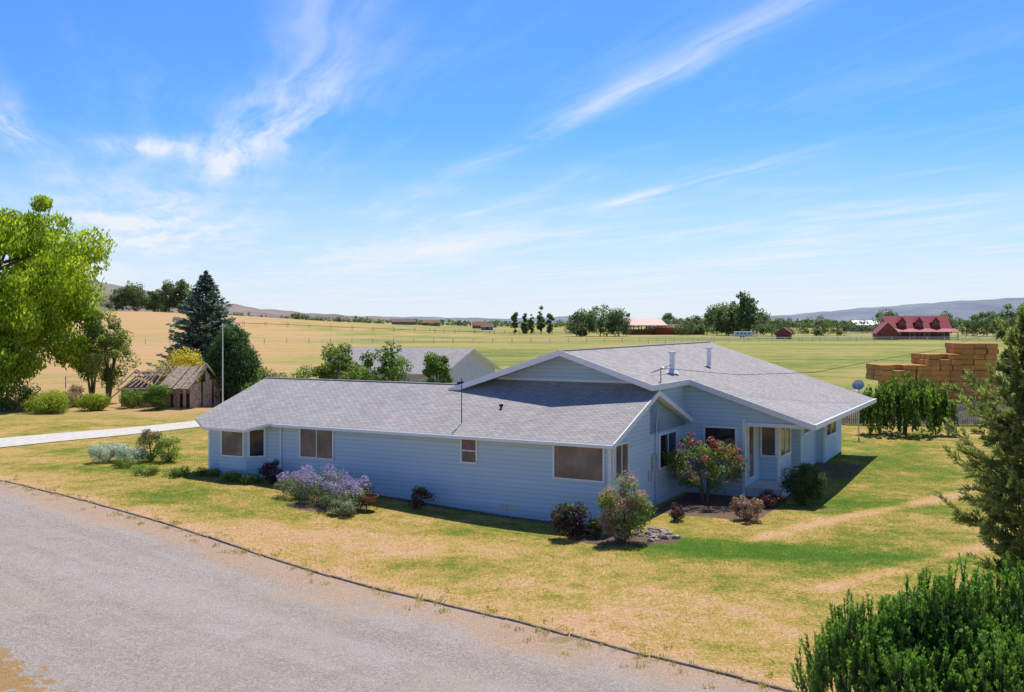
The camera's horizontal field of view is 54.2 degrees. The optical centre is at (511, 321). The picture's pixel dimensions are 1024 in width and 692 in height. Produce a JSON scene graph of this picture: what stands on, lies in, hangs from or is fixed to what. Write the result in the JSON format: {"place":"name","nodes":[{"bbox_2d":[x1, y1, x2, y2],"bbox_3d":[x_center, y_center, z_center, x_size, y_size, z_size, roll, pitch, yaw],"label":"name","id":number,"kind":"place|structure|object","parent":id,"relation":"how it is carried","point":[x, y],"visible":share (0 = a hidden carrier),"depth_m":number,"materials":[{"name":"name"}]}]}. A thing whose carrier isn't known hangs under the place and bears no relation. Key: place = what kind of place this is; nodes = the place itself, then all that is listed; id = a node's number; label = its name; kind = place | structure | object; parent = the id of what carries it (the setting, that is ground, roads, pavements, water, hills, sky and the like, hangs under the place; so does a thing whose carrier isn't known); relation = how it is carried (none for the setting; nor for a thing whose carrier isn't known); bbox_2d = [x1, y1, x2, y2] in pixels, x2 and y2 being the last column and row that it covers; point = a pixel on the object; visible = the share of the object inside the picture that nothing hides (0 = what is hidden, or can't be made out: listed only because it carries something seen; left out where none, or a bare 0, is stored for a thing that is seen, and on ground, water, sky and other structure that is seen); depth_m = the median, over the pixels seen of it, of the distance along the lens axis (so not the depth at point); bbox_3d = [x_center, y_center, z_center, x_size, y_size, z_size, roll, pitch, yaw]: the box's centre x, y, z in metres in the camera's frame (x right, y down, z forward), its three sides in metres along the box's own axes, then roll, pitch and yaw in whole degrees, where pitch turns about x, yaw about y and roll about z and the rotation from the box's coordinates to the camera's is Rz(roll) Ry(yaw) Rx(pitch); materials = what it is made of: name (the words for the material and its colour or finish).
{"place":"outdoors","nodes":[
{"label":"outdoors","id":0,"kind":"place"},
{"bbox_2d":[0,420,199,446],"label":"concrete path","id":1,"kind":"structure","parent":0,"point":[26,440],"depth_m":65.62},
{"bbox_2d":[0,275,482,322],"bbox_3d":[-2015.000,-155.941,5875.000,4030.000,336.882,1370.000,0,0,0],"label":"hills","id":2,"kind":"structure","parent":0,"point":[256,312],"depth_m":6005.65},
{"bbox_2d":[0,481,784,691],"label":"gravel driveway","id":3,"kind":"structure","parent":0,"point":[93,599],"depth_m":26.25,"materials":[{"name":"gravel"}]},
{"bbox_2d":[0,311,1023,691],"bbox_3d":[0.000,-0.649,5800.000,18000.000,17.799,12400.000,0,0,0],"label":"ground","id":4,"kind":"structure","parent":0,"point":[48,463],"depth_m":39.49,"materials":[{"name":"plant"}]},
{"bbox_2d":[0,381,42,410],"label":"dark shrub","id":5,"kind":"object","parent":4,"relation":"on","point":[26,394],"visible":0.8,"depth_m":83.47,"materials":[{"name":"green plant"}]},
{"bbox_2d":[0,273,48,400],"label":"willow tree","id":6,"kind":"object","parent":4,"relation":"on","point":[18,361],"visible":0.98,"depth_m":83.45,"materials":[{"name":"green plant"}]},
{"bbox_2d":[21,389,71,413],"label":"round yew hedge","id":7,"kind":"object","parent":4,"relation":"on","point":[54,402],"visible":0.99,"depth_m":81.14,"materials":[{"name":"green plant"}]},
{"bbox_2d":[0,194,117,384],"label":"willow tree","id":8,"kind":"object","parent":4,"relation":"on","point":[60,292],"visible":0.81,"depth_m":89.19,"materials":[{"name":"green plant"}]},
{"bbox_2d":[61,323,121,393],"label":"maple tree","id":9,"kind":"object","parent":4,"relation":"on","point":[91,388],"visible":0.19,"depth_m":95.37,"materials":[{"name":"green plant"}]},
{"bbox_2d":[72,392,111,410],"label":"round yew hedge","id":10,"kind":"object","parent":4,"relation":"on","point":[97,401],"visible":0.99,"depth_m":83.75,"materials":[{"name":"green plant"}]},
{"bbox_2d":[71,307,140,401],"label":"maple tree","id":11,"kind":"object","parent":4,"relation":"on","point":[109,375],"visible":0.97,"depth_m":92.53,"materials":[{"name":"green plant"}]},
{"bbox_2d":[88,441,124,462],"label":"dusty miller plant","id":12,"kind":"object","parent":4,"relation":"on","point":[101,453],"visible":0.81,"depth_m":52.78,"materials":[{"name":"green plant"}]},
{"bbox_2d":[109,286,135,310],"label":"windbreak tree","id":13,"kind":"object","parent":4,"relation":"on","point":[118,296],"visible":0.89,"depth_m":845.72,"materials":[{"name":"green plant"}]},
{"bbox_2d":[111,444,149,462],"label":"dusty miller plant","id":14,"kind":"object","parent":4,"relation":"on","point":[123,450],"visible":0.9,"depth_m":52.50,"materials":[{"name":"green plant"}]},
{"bbox_2d":[118,388,144,407],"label":"green shrub","id":15,"kind":"object","parent":4,"relation":"on","point":[126,396],"visible":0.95,"depth_m":86.15,"materials":[{"name":"green plant"}]},
{"bbox_2d":[121,280,147,310],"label":"windbreak tree","id":16,"kind":"object","parent":4,"relation":"on","point":[131,289],"visible":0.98,"depth_m":846.03,"materials":[{"name":"green plant"}]},
{"bbox_2d":[134,429,167,460],"bbox_3d":[-19.321,6.659,53.440,1.469,1.821,1.631,0,0,41],"label":"ornamental shrub","id":17,"kind":"object","parent":4,"relation":"on","point":[148,435],"visible":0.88,"depth_m":53.26,"materials":[{"name":"green plant"}]},
{"bbox_2d":[138,381,171,409],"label":"green shrub","id":18,"kind":"object","parent":4,"relation":"on","point":[153,394],"visible":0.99,"depth_m":84.13,"materials":[{"name":"green plant"}]},
{"bbox_2d":[145,289,166,311],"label":"windbreak tree","id":19,"kind":"object","parent":4,"relation":"on","point":[156,304],"visible":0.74,"depth_m":857.15,"materials":[{"name":"green plant"}]},
{"bbox_2d":[111,362,221,408],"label":"old wooden shed","id":20,"kind":"structure","parent":4,"relation":"on","point":[187,391],"depth_m":87.25,"materials":[{"name":"brown wood"}]},
{"bbox_2d":[154,433,182,462],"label":"ornamental shrub","id":21,"kind":"object","parent":4,"relation":"on","point":[174,452],"visible":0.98,"depth_m":52.88,"materials":[{"name":"green plant"}]},
{"bbox_2d":[157,278,180,311],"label":"windbreak tree","id":22,"kind":"object","parent":4,"relation":"on","point":[165,292],"visible":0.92,"depth_m":846.48,"materials":[{"name":"green plant"}]},
{"bbox_2d":[151,346,204,381],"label":"yellow flowering shrub","id":23,"kind":"object","parent":4,"relation":"on","point":[186,360],"visible":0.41,"depth_m":102.00,"materials":[{"name":"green plant"}]},
{"bbox_2d":[170,279,194,312],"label":"windbreak tree","id":24,"kind":"object","parent":4,"relation":"on","point":[182,287],"visible":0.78,"depth_m":845.68,"materials":[{"name":"green plant"}]},
{"bbox_2d":[145,270,264,376],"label":"blue spruce tree","id":25,"kind":"object","parent":4,"relation":"on","point":[205,296],"visible":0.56,"depth_m":128.54,"materials":[{"name":"green plant"}]},
{"bbox_2d":[199,323,263,402],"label":"juniper tree","id":26,"kind":"object","parent":4,"relation":"on","point":[239,352],"visible":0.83,"depth_m":89.70,"materials":[{"name":"green plant"}]},
{"bbox_2d":[219,427,266,477],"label":"bay walls","id":27,"kind":"structure","parent":4,"relation":"on","point":[245,465],"depth_m":48.39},
{"bbox_2d":[222,431,241,455],"bbox_3d":[-13.551,5.875,48.529,1.350,1.250,0.014,0,0,28],"label":"window glass","id":28,"kind":"object","parent":27,"relation":"in","point":[231,443],"visible":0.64,"depth_m":48.53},
{"bbox_2d":[196,418,270,432],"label":"bay roof","id":29,"kind":"structure","parent":27,"relation":"on","point":[225,425],"depth_m":48.36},
{"bbox_2d":[250,430,263,455],"bbox_3d":[-12.344,5.875,48.335,0.008,1.250,0.660,0,0,67],"label":"bay side glass","id":30,"kind":"object","parent":27,"relation":"in","point":[256,442],"visible":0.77,"depth_m":48.35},
{"bbox_2d":[256,459,287,484],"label":"barberry bush","id":31,"kind":"object","parent":4,"relation":"on","point":[265,471],"visible":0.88,"depth_m":46.85,"materials":[{"name":"purple plant"}]},
{"bbox_2d":[273,466,319,497],"bbox_3d":[-9.446,7.099,44.308,2.029,1.520,2.128,0,0,0],"label":"lavender bush","id":32,"kind":"object","parent":4,"relation":"on","point":[295,478],"visible":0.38,"depth_m":43.83,"materials":[{"name":"purple plant"}]},
{"bbox_2d":[290,463,349,502],"bbox_3d":[-8.281,7.038,43.235,2.467,1.845,2.667,0,0,0],"label":"lavender bush","id":33,"kind":"object","parent":4,"relation":"on","point":[307,484],"visible":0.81,"depth_m":42.70,"materials":[{"name":"purple plant"}]},
{"bbox_2d":[310,342,365,379],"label":"ornamental tree","id":34,"kind":"object","parent":4,"relation":"on","point":[327,368],"visible":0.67,"depth_m":66.69,"materials":[{"name":"green plant"}]},
{"bbox_2d":[318,478,366,507],"bbox_3d":[-7.108,7.298,41.895,2.082,1.396,2.233,0,0,0],"label":"lavender bush","id":35,"kind":"object","parent":4,"relation":"on","point":[351,492],"visible":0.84,"depth_m":41.52,"materials":[{"name":"purple plant"}]},
{"bbox_2d":[327,498,358,515],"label":"shrub","id":36,"kind":"object","parent":4,"relation":"on","point":[336,506],"visible":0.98,"depth_m":40.63,"materials":[{"name":"green plant"}]},
{"bbox_2d":[350,340,413,381],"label":"ornamental tree","id":37,"kind":"object","parent":4,"relation":"on","point":[393,368],"visible":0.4,"depth_m":65.09,"materials":[{"name":"green plant"}]},
{"bbox_2d":[0,480,800,691],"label":"timber edging","id":38,"kind":"object","parent":4,"relation":"on","point":[728,674],"visible":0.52,"depth_m":28.36,"materials":[{"name":"wood"}]},
{"bbox_2d":[332,347,501,382],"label":"garage outbuilding","id":39,"kind":"structure","parent":4,"relation":"on","point":[468,364],"depth_m":78.71,"materials":[{"name":"concrete"}]},
{"bbox_2d":[407,485,435,509],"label":"barberry bush","id":40,"kind":"object","parent":4,"relation":"on","point":[419,492],"visible":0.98,"depth_m":42.67,"materials":[{"name":"purple plant"}]},
{"bbox_2d":[416,351,453,382],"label":"ornamental tree","id":41,"kind":"object","parent":4,"relation":"on","point":[435,366],"visible":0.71,"depth_m":65.61,"materials":[{"name":"green plant"}]},
{"bbox_2d":[210,399,684,517],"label":"wing walls","id":42,"kind":"structure","parent":4,"relation":"on","point":[513,471],"depth_m":43.91,"materials":[{"name":"wood"}]},
{"bbox_2d":[301,429,331,457],"bbox_3d":[-9.190,5.740,47.080,1.900,1.320,0.016,0,0,28],"label":"window glass","id":43,"kind":"object","parent":42,"relation":"in","point":[308,443],"visible":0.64,"depth_m":47.05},
{"bbox_2d":[265,377,456,384],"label":"ridge cap wing","id":44,"kind":"structure","parent":42,"relation":"on","point":[364,380],"depth_m":51.47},
{"bbox_2d":[195,378,657,445],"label":"wing roof front","id":45,"kind":"structure","parent":42,"relation":"on","point":[589,416],"depth_m":45.99,"materials":[{"name":"grey"}]},
{"bbox_2d":[271,424,612,448],"bbox_3d":[-3.749,4.960,43.519,17.560,0.140,0.095,0,0,28],"label":"eave gutter","id":46,"kind":"object","parent":42,"relation":"attached to","point":[455,437],"visible":1,"depth_m":42.87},
{"bbox_2d":[283,478,607,526],"bbox_3d":[-3.905,8.110,44.219,17.820,1.180,0.020,0,0,28],"label":"foundation band","id":47,"kind":"object","parent":42,"relation":"attached to","point":[534,510],"depth_m":42.62,"materials":[{"name":"concrete"}]},
{"bbox_2d":[462,439,475,461],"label":"window glass","id":48,"kind":"object","parent":42,"relation":"in","point":[468,456],"visible":0.93,"depth_m":43.12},
{"bbox_2d":[208,420,824,525],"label":"corner boards","id":49,"kind":"object","parent":42,"relation":"attached to","point":[743,450],"visible":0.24,"depth_m":46.82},
{"bbox_2d":[476,356,560,384],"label":"roof","id":50,"kind":"structure","parent":42,"relation":"on","point":[482,383],"depth_m":47.69,"materials":[{"name":"wood"}]},
{"bbox_2d":[448,350,558,389],"bbox_3d":[-0.458,2.402,46.884,5.950,2.204,0.053,0,0,28],"label":"rake","id":51,"kind":"object","parent":50,"relation":"attached to","point":[510,369],"visible":0.93,"depth_m":46.75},
{"bbox_2d":[497,357,631,383],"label":"gable wall","id":52,"kind":"structure","parent":42,"relation":"on","point":[561,368],"depth_m":46.92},
{"bbox_2d":[498,377,629,382],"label":"gable trim","id":53,"kind":"structure","parent":52,"relation":"attached to","point":[572,380],"depth_m":46.81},
{"bbox_2d":[483,379,649,390],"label":"wing roof","id":54,"kind":"structure","parent":42,"relation":"on","point":[581,385],"depth_m":46.41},
{"bbox_2d":[552,445,604,482],"bbox_3d":[2.689,5.730,40.614,2.310,1.500,0.088,0,0,28],"label":"window frame","id":55,"kind":"object","parent":42,"relation":"attached to","point":[574,479],"visible":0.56,"depth_m":40.56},
{"bbox_2d":[555,446,601,480],"bbox_3d":[2.707,5.730,40.647,2.150,1.340,0.016,0,0,28],"label":"window glass","id":56,"kind":"object","parent":55,"relation":"in","point":[578,462],"visible":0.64,"depth_m":40.64,"materials":[{"name":"glass"}]},
{"bbox_2d":[613,390,659,449],"bbox_3d":[5.234,4.045,41.637,0.050,2.030,5.170,0,0,28],"label":"fascia board","id":57,"kind":"object","parent":42,"relation":"attached to","point":[622,436],"visible":1,"depth_m":41.35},
{"bbox_2d":[650,386,684,434],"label":"side wall","id":58,"kind":"structure","parent":42,"relation":"on","point":[675,395],"depth_m":46.45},
{"bbox_2d":[564,342,873,424],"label":"roof","id":59,"kind":"structure","parent":42,"relation":"on","point":[805,398],"depth_m":52.11,"materials":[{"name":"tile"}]},
{"bbox_2d":[559,350,652,390],"bbox_3d":[4.134,2.165,44.401,4.490,1.729,0.050,0,0,28],"label":"rake","id":60,"kind":"object","parent":59,"relation":"attached to","point":[611,372],"visible":1,"depth_m":44.34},
{"bbox_2d":[653,379,689,390],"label":"jog fascia","id":61,"kind":"structure","parent":59,"relation":"attached to","point":[670,385],"depth_m":45.28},
{"bbox_2d":[667,347,712,373],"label":"flue pipes","id":62,"kind":"object","parent":59,"relation":"on","point":[671,370],"visible":0.98,"depth_m":48.09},
{"bbox_2d":[690,380,813,430],"bbox_3d":[10.995,3.838,46.262,5.810,2.158,0.050,0,0,28],"label":"rake","id":63,"kind":"object","parent":59,"relation":"attached to","point":[788,418],"visible":1,"depth_m":46.17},
{"bbox_2d":[814,398,876,429],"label":"eave fascia","id":64,"kind":"structure","parent":59,"relation":"attached to","point":[819,425],"depth_m":50.67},
{"bbox_2d":[452,329,999,432],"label":"roof wires and vents","id":65,"kind":"object","parent":42,"relation":"on","point":[461,382],"visible":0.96,"depth_m":47.95,"materials":[{"name":"metal"}]},
{"bbox_2d":[145,337,990,343],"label":"field fence","id":66,"kind":"object","parent":4,"relation":"on","point":[549,340],"visible":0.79,"depth_m":346.09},
{"bbox_2d":[550,500,591,538],"bbox_3d":[2.237,7.551,37.848,1.654,1.605,1.620,0,0,0],"label":"barberry bush","id":67,"kind":"object","parent":4,"relation":"on","point":[561,517],"visible":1,"depth_m":37.75,"materials":[{"name":"purple plant"}]},
{"bbox_2d":[564,307,595,335],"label":"cottonwood tree","id":68,"kind":"object","parent":4,"relation":"on","point":[575,326],"visible":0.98,"depth_m":497.22,"materials":[{"name":"green plant"}]},
{"bbox_2d":[153,309,1014,327],"bbox_3d":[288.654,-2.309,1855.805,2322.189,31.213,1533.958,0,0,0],"label":"distant tree line","id":69,"kind":"object","parent":4,"relation":"on","point":[458,322],"visible":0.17,"depth_m":1330.00,"materials":[{"name":"green plant"}]},
{"bbox_2d":[579,304,619,335],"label":"cottonwood tree","id":70,"kind":"object","parent":4,"relation":"on","point":[598,322],"visible":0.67,"depth_m":499.80,"materials":[{"name":"green plant"}]},
{"bbox_2d":[597,489,639,543],"bbox_3d":[3.915,7.309,37.104,1.557,2.059,1.868,0,0,42],"label":"smoke bush","id":71,"kind":"object","parent":4,"relation":"on","point":[614,528],"visible":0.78,"depth_m":36.81,"materials":[{"name":"green plant"}]},
{"bbox_2d":[605,308,633,335],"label":"cottonwood tree","id":72,"kind":"object","parent":4,"relation":"on","point":[623,322],"visible":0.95,"depth_m":497.18,"materials":[{"name":"green plant"}]},
{"bbox_2d":[596,470,656,541],"bbox_3d":[4.241,6.952,37.319,2.174,2.766,2.034,0,0,23],"label":"smoke bush","id":73,"kind":"object","parent":4,"relation":"on","point":[606,498],"visible":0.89,"depth_m":37.06,"materials":[{"name":"green plant"}]},
{"bbox_2d":[623,319,677,334],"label":"barn","id":74,"kind":"structure","parent":4,"relation":"on","point":[662,330],"depth_m":558.00,"materials":[{"name":"wood"}]},
{"bbox_2d":[626,526,680,541],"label":"garden rocks","id":75,"kind":"object","parent":4,"relation":"on","point":[653,534],"visible":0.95,"depth_m":38.20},
{"bbox_2d":[666,320,699,334],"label":"cottonwood tree","id":76,"kind":"object","parent":4,"relation":"on","point":[681,329],"visible":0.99,"depth_m":538.22,"materials":[{"name":"green plant"}]},
{"bbox_2d":[662,431,749,501],"bbox_3d":[8.680,6.717,45.502,4.112,3.284,3.671,0,0,0],"label":"crabapple tree","id":77,"kind":"object","parent":4,"relation":"on","point":[705,453],"visible":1,"depth_m":44.92,"materials":[{"name":"green plant"}]},
{"bbox_2d":[701,303,722,334],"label":"cottonwood tree","id":78,"kind":"object","parent":4,"relation":"on","point":[709,315],"visible":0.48,"depth_m":537.57,"materials":[{"name":"green plant"}]},
{"bbox_2d":[712,300,733,334],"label":"cottonwood tree","id":79,"kind":"object","parent":4,"relation":"on","point":[719,313],"visible":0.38,"depth_m":529.82,"materials":[{"name":"green plant"}]},
{"bbox_2d":[720,300,744,335],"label":"cottonwood tree","id":80,"kind":"object","parent":4,"relation":"on","point":[728,320],"visible":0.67,"depth_m":518.27,"materials":[{"name":"green plant"}]},
{"bbox_2d":[685,385,795,495],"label":"entry wall","id":81,"kind":"structure","parent":4,"relation":"on","point":[703,408],"depth_m":47.45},
{"bbox_2d":[729,494,764,520],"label":"barberry bush","id":82,"kind":"object","parent":4,"relation":"on","point":[744,504],"visible":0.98,"depth_m":40.88,"materials":[{"name":"brown plant"}]},
{"bbox_2d":[731,290,763,333],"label":"cottonwood tree","id":83,"kind":"object","parent":4,"relation":"on","point":[746,319],"visible":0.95,"depth_m":508.06,"materials":[{"name":"green plant"}]},
{"bbox_2d":[747,480,789,496],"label":"entry deck","id":84,"kind":"structure","parent":4,"relation":"on","point":[755,488],"depth_m":46.85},
{"bbox_2d":[755,489,786,507],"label":"barberry bush","id":85,"kind":"object","parent":4,"relation":"on","point":[768,501],"visible":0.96,"depth_m":43.69,"materials":[{"name":"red plant"}]},
{"bbox_2d":[751,317,790,335],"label":"cottonwood tree","id":86,"kind":"object","parent":4,"relation":"on","point":[771,329],"visible":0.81,"depth_m":497.22,"materials":[{"name":"green plant"}]},
{"bbox_2d":[746,419,840,495],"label":"walls","id":87,"kind":"structure","parent":4,"relation":"on","point":[806,448],"depth_m":53.20,"materials":[{"name":"wood"}]},
{"bbox_2d":[777,461,831,504],"bbox_3d":[13.001,7.284,44.599,2.107,2.021,1.928,0,0,-27],"label":"boxwood shrub","id":88,"kind":"object","parent":4,"relation":"on","point":[803,479],"visible":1,"depth_m":44.32,"materials":[{"name":"green plant"}]},
{"bbox_2d":[795,315,836,335],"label":"cottonwood tree","id":89,"kind":"object","parent":4,"relation":"on","point":[816,329],"visible":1,"depth_m":517.51,"materials":[{"name":"green plant"}]},
{"bbox_2d":[820,319,850,335],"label":"cottonwood tree","id":90,"kind":"object","parent":4,"relation":"on","point":[839,331],"visible":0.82,"depth_m":527.74,"materials":[{"name":"green plant"}]},
{"bbox_2d":[871,322,899,339],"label":"log house annexe","id":91,"kind":"structure","parent":4,"relation":"on","point":[885,331],"depth_m":404.74,"materials":[{"name":"red wood"}]},
{"bbox_2d":[789,551,1023,691],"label":"mugo pine shrub","id":92,"kind":"object","parent":4,"relation":"on","point":[943,637],"visible":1,"depth_m":20.49,"materials":[{"name":"green plant"}]},
{"bbox_2d":[857,370,958,436],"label":"weeping mulberry tree","id":93,"kind":"object","parent":4,"relation":"on","point":[922,403],"visible":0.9,"depth_m":68.65,"materials":[{"name":"green plant"}]},
{"bbox_2d":[883,319,949,339],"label":"walls","id":94,"kind":"structure","parent":4,"relation":"on","point":[906,334],"depth_m":414.50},
{"bbox_2d":[882,316,951,328],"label":"roof front","id":95,"kind":"structure","parent":94,"relation":"on","point":[943,324],"depth_m":416.63,"materials":[{"name":"red metal"}]},
{"bbox_2d":[841,402,1023,424],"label":"weathered wood fence","id":96,"kind":"object","parent":4,"relation":"on","point":[964,420],"visible":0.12,"depth_m":76.00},
{"bbox_2d":[866,342,998,407],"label":"hay bale stack","id":97,"kind":"object","parent":4,"relation":"on","point":[951,363],"visible":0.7,"depth_m":90.07,"materials":[{"name":"plant"}]},
{"bbox_2d":[951,316,982,335],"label":"cottonwood tree","id":98,"kind":"object","parent":4,"relation":"on","point":[966,325],"visible":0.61,"depth_m":519.92,"materials":[{"name":"green plant"}]},
{"bbox_2d":[932,302,1023,585],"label":"scots pine tree","id":99,"kind":"object","parent":4,"relation":"on","point":[996,500],"visible":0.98,"depth_m":29.02,"materials":[{"name":"green plant"}]},
{"bbox_2d":[966,310,998,336],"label":"cottonwood tree","id":100,"kind":"object","parent":4,"relation":"on","point":[980,323],"visible":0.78,"depth_m":498.96,"materials":[{"name":"green plant"}]},
{"bbox_2d":[989,304,1019,330],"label":"cottonwood tree","id":101,"kind":"object","parent":4,"relation":"on","point":[1006,315],"visible":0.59,"depth_m":479.08,"materials":[{"name":"green plant"}]},
{"bbox_2d":[0,0,1023,318],"label":"sky","id":102,"kind":"structure","parent":0,"point":[650,159],"materials":[{"name":"blue"}]},
{"bbox_2d":[616,443,627,477],"bbox_3d":[4.486,5.705,41.030,0.011,1.290,1.350,0,0,28],"label":"window glass","id":103,"kind":"object","parent":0,"point":[624,458],"visible":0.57,"depth_m":41.13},
{"bbox_2d":[661,431,675,466],"bbox_3d":[7.161,5.875,45.978,0.012,1.450,2.200,0,0,28],"label":"window glass","id":104,"kind":"object","parent":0,"point":[672,441],"visible":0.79,"depth_m":45.82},
{"bbox_2d":[379,298,1023,321],"bbox_3d":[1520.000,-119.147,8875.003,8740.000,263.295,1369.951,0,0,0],"label":"hills","id":105,"kind":"structure","parent":0,"point":[963,309],"depth_m":8904.27,"materials":[{"name":"grey"}]},
{"bbox_2d":[705,427,734,458],"bbox_3d":[9.857,5.775,47.354,1.450,1.450,0.011,0,0,28],"label":"window glass","id":106,"kind":"object","parent":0,"point":[720,434],"visible":0.43,"depth_m":47.34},
{"bbox_2d":[762,427,774,455],"bbox_3d":[12.562,5.775,48.961,0.640,1.550,0.010,0,0,28],"label":"window glass","id":107,"kind":"object","parent":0,"point":[768,440],"visible":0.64,"depth_m":48.96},
{"bbox_2d":[745,422,806,428],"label":"porch beam","id":108,"kind":"structure","parent":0,"point":[791,426],"depth_m":46.06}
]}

